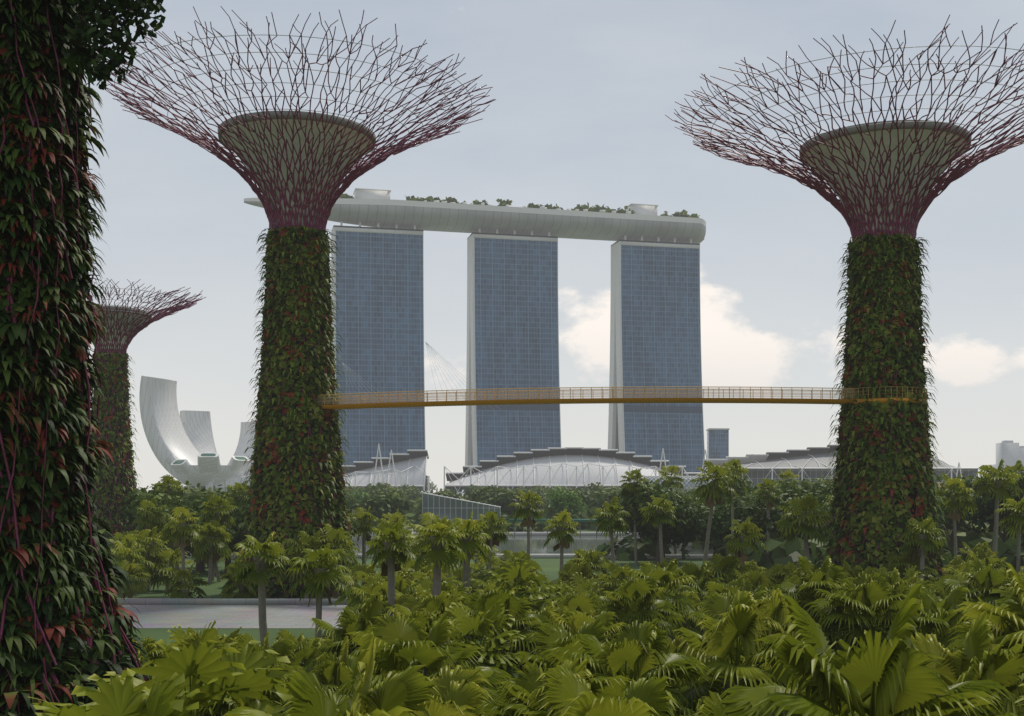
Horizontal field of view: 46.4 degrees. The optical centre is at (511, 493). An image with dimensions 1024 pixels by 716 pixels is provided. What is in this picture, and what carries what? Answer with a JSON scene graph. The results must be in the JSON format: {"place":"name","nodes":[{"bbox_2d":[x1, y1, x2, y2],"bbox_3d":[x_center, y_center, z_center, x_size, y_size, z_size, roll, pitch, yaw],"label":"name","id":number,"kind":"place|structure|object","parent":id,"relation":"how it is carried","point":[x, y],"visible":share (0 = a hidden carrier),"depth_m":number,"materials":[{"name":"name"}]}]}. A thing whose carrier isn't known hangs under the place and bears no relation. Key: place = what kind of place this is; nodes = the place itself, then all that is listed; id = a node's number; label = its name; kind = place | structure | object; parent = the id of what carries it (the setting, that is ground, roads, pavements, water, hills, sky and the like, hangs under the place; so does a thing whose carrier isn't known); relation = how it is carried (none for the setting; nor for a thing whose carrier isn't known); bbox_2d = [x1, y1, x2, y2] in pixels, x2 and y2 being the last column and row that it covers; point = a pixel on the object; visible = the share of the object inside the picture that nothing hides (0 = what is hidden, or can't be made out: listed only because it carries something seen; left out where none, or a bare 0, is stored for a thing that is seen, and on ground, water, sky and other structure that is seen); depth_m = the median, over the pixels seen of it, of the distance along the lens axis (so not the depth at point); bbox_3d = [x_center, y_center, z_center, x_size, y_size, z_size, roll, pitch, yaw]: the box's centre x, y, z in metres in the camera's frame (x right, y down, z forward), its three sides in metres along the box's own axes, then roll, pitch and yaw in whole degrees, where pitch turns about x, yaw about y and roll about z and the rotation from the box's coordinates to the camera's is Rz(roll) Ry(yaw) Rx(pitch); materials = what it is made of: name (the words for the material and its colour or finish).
{"place":"outdoors","nodes":[
{"label":"outdoors","id":0,"kind":"place"},
{"bbox_2d":[187,529,730,557],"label":"pond edges","id":1,"kind":"object","parent":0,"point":[572,555],"visible":0.09,"depth_m":148.20,"materials":[{"name":"concrete"}]},
{"bbox_2d":[180,536,763,553],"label":"pond water","id":2,"kind":"structure","parent":0,"point":[537,543],"depth_m":184.88,"materials":[{"name":"grey liquid"}]},
{"bbox_2d":[331,225,699,465],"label":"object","id":3,"kind":"object","parent":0,"point":[617,443],"visible":0.14,"depth_m":754.57,"materials":[{"name":"grey concrete"}]},
{"bbox_2d":[331,221,704,475],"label":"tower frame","id":4,"kind":"structure","parent":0,"point":[616,375],"depth_m":760.20,"materials":[{"name":"white concrete"}]},
{"bbox_2d":[244,201,705,243],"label":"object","id":5,"kind":"structure","parent":4,"relation":"on","point":[471,221],"depth_m":745.73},
{"bbox_2d":[244,198,705,225],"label":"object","id":6,"kind":"structure","parent":5,"relation":"on","point":[512,209],"depth_m":739.17,"materials":[{"name":"white paint"}]},
{"bbox_2d":[353,188,657,214],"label":"rooftop structures","id":7,"kind":"object","parent":5,"relation":"on","point":[641,209],"visible":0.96,"depth_m":735.77,"materials":[{"name":"white paint"}]},
{"bbox_2d":[339,193,699,217],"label":"rooftop trees","id":8,"kind":"object","parent":5,"relation":"on","point":[597,208],"visible":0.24,"depth_m":754.82,"materials":[{"name":"green plant"}]},
{"bbox_2d":[336,231,704,475],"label":"hotel towers","id":9,"kind":"structure","parent":4,"relation":"in","point":[379,292],"depth_m":746.53,"materials":[{"name":"blue glass"}]},
{"bbox_2d":[114,527,1000,715],"bbox_3d":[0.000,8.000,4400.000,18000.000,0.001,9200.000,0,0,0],"label":"ground","id":10,"kind":"structure","parent":0,"point":[550,567],"depth_m":102.22,"materials":[{"name":"green plant"}]},
{"bbox_2d":[0,18,117,715],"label":"trunk base","id":11,"kind":"object","parent":10,"relation":"on","point":[19,679],"visible":0.02,"depth_m":23.77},
{"bbox_2d":[0,0,145,715],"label":"supertree trunk","id":12,"kind":"object","parent":10,"relation":"on","point":[96,583],"visible":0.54,"depth_m":23.88,"materials":[{"name":"green plant"}]},
{"bbox_2d":[0,0,153,715],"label":"climbing plants","id":13,"kind":"object","parent":12,"relation":"attached to","point":[63,532],"visible":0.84,"depth_m":23.75,"materials":[{"name":"green plant"}]},
{"bbox_2d":[52,0,165,89],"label":"foliage","id":14,"kind":"object","parent":12,"relation":"attached to","point":[104,17],"visible":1,"depth_m":23.54,"materials":[{"name":"green plant"}]},
{"bbox_2d":[88,279,205,536],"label":"supertree","id":15,"kind":"object","parent":10,"relation":"on","point":[118,487],"depth_m":135.19},
{"bbox_2d":[92,353,135,538],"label":"climbing plants","id":16,"kind":"object","parent":15,"relation":"attached to","point":[111,489],"visible":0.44,"depth_m":135.23,"materials":[{"name":"green plant"}]},
{"bbox_2d":[96,305,150,319],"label":"ring","id":17,"kind":"object","parent":15,"relation":"attached to","point":[132,310],"visible":0.23,"depth_m":133.46,"materials":[{"name":"metal"}]},
{"bbox_2d":[98,287,188,320],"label":"supertree hoops","id":18,"kind":"object","parent":15,"relation":"attached to","point":[134,301],"visible":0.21,"depth_m":132.32,"materials":[{"name":"metal"}]},
{"bbox_2d":[149,486,214,490],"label":"art science podium","id":19,"kind":"object","parent":10,"relation":"on","point":[198,487],"visible":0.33,"depth_m":587.01,"materials":[{"name":"grey concrete"}]},
{"bbox_2d":[139,376,255,492],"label":"museum building","id":20,"kind":"structure","parent":10,"relation":"on","point":[171,432],"depth_m":601.40,"materials":[{"name":"white metal"}]},
{"bbox_2d":[147,376,248,464],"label":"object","id":21,"kind":"object","parent":20,"relation":"attached to","point":[199,454],"visible":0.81,"depth_m":582.83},
{"bbox_2d":[154,377,245,463],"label":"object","id":22,"kind":"object","parent":20,"relation":"attached to","point":[206,454],"visible":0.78,"depth_m":583.22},
{"bbox_2d":[120,585,338,597],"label":"shrubs","id":23,"kind":"object","parent":10,"relation":"on","point":[334,593],"visible":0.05,"depth_m":87.56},
{"bbox_2d":[116,598,350,627],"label":"paved plaza","id":24,"kind":"structure","parent":10,"relation":"on","point":[221,612],"depth_m":80.45,"materials":[{"name":"grey concrete"}]},
{"bbox_2d":[99,6,495,597],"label":"supertree","id":25,"kind":"object","parent":10,"relation":"on","point":[311,324],"depth_m":93.71},
{"bbox_2d":[114,35,471,159],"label":"supertree hoops","id":26,"kind":"object","parent":25,"relation":"attached to","point":[294,83],"visible":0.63,"depth_m":87.76,"materials":[{"name":"metal"}]},
{"bbox_2d":[218,111,375,154],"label":"ring","id":27,"kind":"object","parent":25,"relation":"attached to","point":[304,114],"visible":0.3,"depth_m":91.19,"materials":[{"name":"metal"}]},
{"bbox_2d":[250,229,344,597],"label":"climbing plants","id":28,"kind":"object","parent":25,"relation":"attached to","point":[279,594],"visible":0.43,"depth_m":93.89,"materials":[{"name":"green plant"}]},
{"bbox_2d":[341,450,429,490],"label":"building","id":29,"kind":"structure","parent":10,"relation":"on","point":[400,485],"depth_m":605.59,"materials":[{"name":"white metal"}]},
{"bbox_2d":[343,456,425,484],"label":"glass facade","id":30,"kind":"structure","parent":29,"relation":"attached to","point":[415,474],"depth_m":606.61,"materials":[{"name":"glass"}]},
{"bbox_2d":[341,451,428,473],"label":"expo canopies","id":31,"kind":"object","parent":29,"relation":"attached to","point":[398,458],"visible":0.73,"depth_m":617.46,"materials":[{"name":"grey metal"}]},
{"bbox_2d":[422,493,500,527],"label":"building frame","id":32,"kind":"object","parent":10,"relation":"on","point":[461,505],"visible":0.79,"depth_m":253.91,"materials":[{"name":"grey metal"}]},
{"bbox_2d":[423,493,499,525],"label":"glass building","id":33,"kind":"structure","parent":32,"relation":"in","point":[445,507],"depth_m":254.00,"materials":[{"name":"glass"}]},
{"bbox_2d":[345,486,586,528],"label":"lime trees","id":34,"kind":"object","parent":10,"relation":"on","point":[569,501],"depth_m":260.65,"materials":[{"name":"green plant"}]},
{"bbox_2d":[29,555,1023,715],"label":"palms","id":35,"kind":"object","parent":10,"relation":"on","point":[777,652],"depth_m":22.46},
{"bbox_2d":[135,482,968,522],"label":"broadleaf trees","id":36,"kind":"object","parent":10,"relation":"on","point":[386,498],"depth_m":304.36,"materials":[{"name":"green plant"}]},
{"bbox_2d":[98,496,1023,575],"bbox_3d":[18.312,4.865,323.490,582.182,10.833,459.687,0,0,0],"label":"shrub","id":37,"kind":"object","parent":10,"relation":"on","point":[780,552],"visible":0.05,"depth_m":143.00,"materials":[{"name":"green plant"}]},
{"bbox_2d":[105,458,1023,646],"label":"palms","id":38,"kind":"object","parent":10,"relation":"on","point":[393,529],"depth_m":93.64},
{"bbox_2d":[144,487,963,606],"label":"dead palm fronds","id":39,"kind":"object","parent":38,"relation":"attached to","point":[743,558],"visible":0.34,"depth_m":95.35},
{"bbox_2d":[110,541,1023,666],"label":"shrubs","id":40,"kind":"object","parent":10,"relation":"on","point":[978,571],"depth_m":69.32,"materials":[{"name":"green plant"}]},
{"bbox_2d":[119,468,1023,572],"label":"broadleaf trees","id":41,"kind":"object","parent":10,"relation":"on","point":[691,516],"depth_m":130.55,"materials":[{"name":"green plant"}]},
{"bbox_2d":[514,522,629,536],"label":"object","id":42,"kind":"object","parent":10,"relation":"on","point":[547,529],"visible":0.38,"depth_m":218.96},
{"bbox_2d":[439,447,706,496],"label":"building","id":43,"kind":"structure","parent":10,"relation":"on","point":[576,468],"depth_m":587.68,"materials":[{"name":"white metal"}]},
{"bbox_2d":[446,455,679,484],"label":"glass facade","id":44,"kind":"structure","parent":43,"relation":"on","point":[592,472],"depth_m":593.51,"materials":[{"name":"grey glass"}]},
{"bbox_2d":[446,448,696,480],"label":"expo canopies","id":45,"kind":"object","parent":43,"relation":"attached to","point":[576,451],"visible":0.65,"depth_m":607.87,"materials":[{"name":"grey metal"}]},
{"bbox_2d":[342,343,961,488],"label":"masts","id":46,"kind":"object","parent":10,"relation":"on","point":[485,408],"visible":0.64,"depth_m":593.77},
{"bbox_2d":[645,476,714,489],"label":"expo vault lattice","id":47,"kind":"object","parent":46,"relation":"attached to","point":[679,481],"visible":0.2,"depth_m":555.98,"materials":[{"name":"white metal"}]},
{"bbox_2d":[707,430,728,473],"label":"glass block","id":48,"kind":"structure","parent":10,"relation":"on","point":[717,444],"depth_m":893.00,"materials":[{"name":"blue glass"}]},
{"bbox_2d":[706,428,729,430],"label":"building roof","id":49,"kind":"structure","parent":48,"relation":"on","point":[717,429],"depth_m":892.50,"materials":[{"name":"grey concrete"}]},
{"bbox_2d":[704,444,981,486],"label":"building","id":50,"kind":"structure","parent":10,"relation":"on","point":[756,476],"depth_m":612.73,"materials":[{"name":"white metal"}]},
{"bbox_2d":[704,445,837,462],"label":"expo canopies","id":51,"kind":"object","parent":50,"relation":"attached to","point":[811,451],"visible":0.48,"depth_m":630.91,"materials":[{"name":"grey metal"}]},
{"bbox_2d":[722,452,957,467],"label":"facade","id":52,"kind":"structure","parent":50,"relation":"on","point":[802,461],"depth_m":617.65,"materials":[{"name":"grey glass"}]},
{"bbox_2d":[665,15,1023,582],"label":"supertree","id":53,"kind":"object","parent":10,"relation":"on","point":[883,245],"depth_m":87.31},
{"bbox_2d":[318,398,925,409],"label":"elevated walkway","id":54,"kind":"structure","parent":53,"relation":"attached to","point":[590,401],"depth_m":88.00,"materials":[{"name":"metal"}]},
{"bbox_2d":[316,386,926,404],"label":"walkway railing","id":55,"kind":"object","parent":54,"relation":"on","point":[612,390],"visible":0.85,"depth_m":88.91,"materials":[{"name":"metal"}]},
{"bbox_2d":[691,45,1023,181],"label":"supertree hoops","id":56,"kind":"object","parent":53,"relation":"attached to","point":[870,98],"visible":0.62,"depth_m":81.08,"materials":[{"name":"metal"}]},
{"bbox_2d":[832,236,938,575],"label":"climbing plants","id":57,"kind":"object","parent":53,"relation":"attached to","point":[911,495],"visible":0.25,"depth_m":87.60,"materials":[{"name":"green plant"}]},
{"bbox_2d":[799,120,971,166],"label":"ring","id":58,"kind":"object","parent":53,"relation":"attached to","point":[887,126],"visible":0.26,"depth_m":84.75,"materials":[{"name":"metal"}]},
{"bbox_2d":[992,440,1023,476],"bbox_3d":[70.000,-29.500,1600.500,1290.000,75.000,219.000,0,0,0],"label":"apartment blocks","id":59,"kind":"structure","parent":10,"relation":"on","point":[1009,452],"depth_m":1491.00,"materials":[{"name":"white concrete"}]},
{"bbox_3d":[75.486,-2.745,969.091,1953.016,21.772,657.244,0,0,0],"label":"tree line","id":60,"kind":"object","parent":10,"relation":"on","visible":0},
{"bbox_2d":[157,480,451,491],"bbox_3d":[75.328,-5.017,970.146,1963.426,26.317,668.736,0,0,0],"label":"tree line","id":61,"kind":"object","parent":60,"relation":"on","point":[432,486],"visible":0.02,"depth_m":1215.01,"materials":[{"name":"green plant"}]},
{"bbox_2d":[509,519,607,521],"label":"shelter roof","id":62,"kind":"structure","parent":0,"point":[544,520],"depth_m":218.40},
{"bbox_2d":[643,476,711,490],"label":"vault glass","id":63,"kind":"object","parent":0,"point":[688,483],"visible":0.29,"depth_m":554.81,"materials":[{"name":"grey glass"}]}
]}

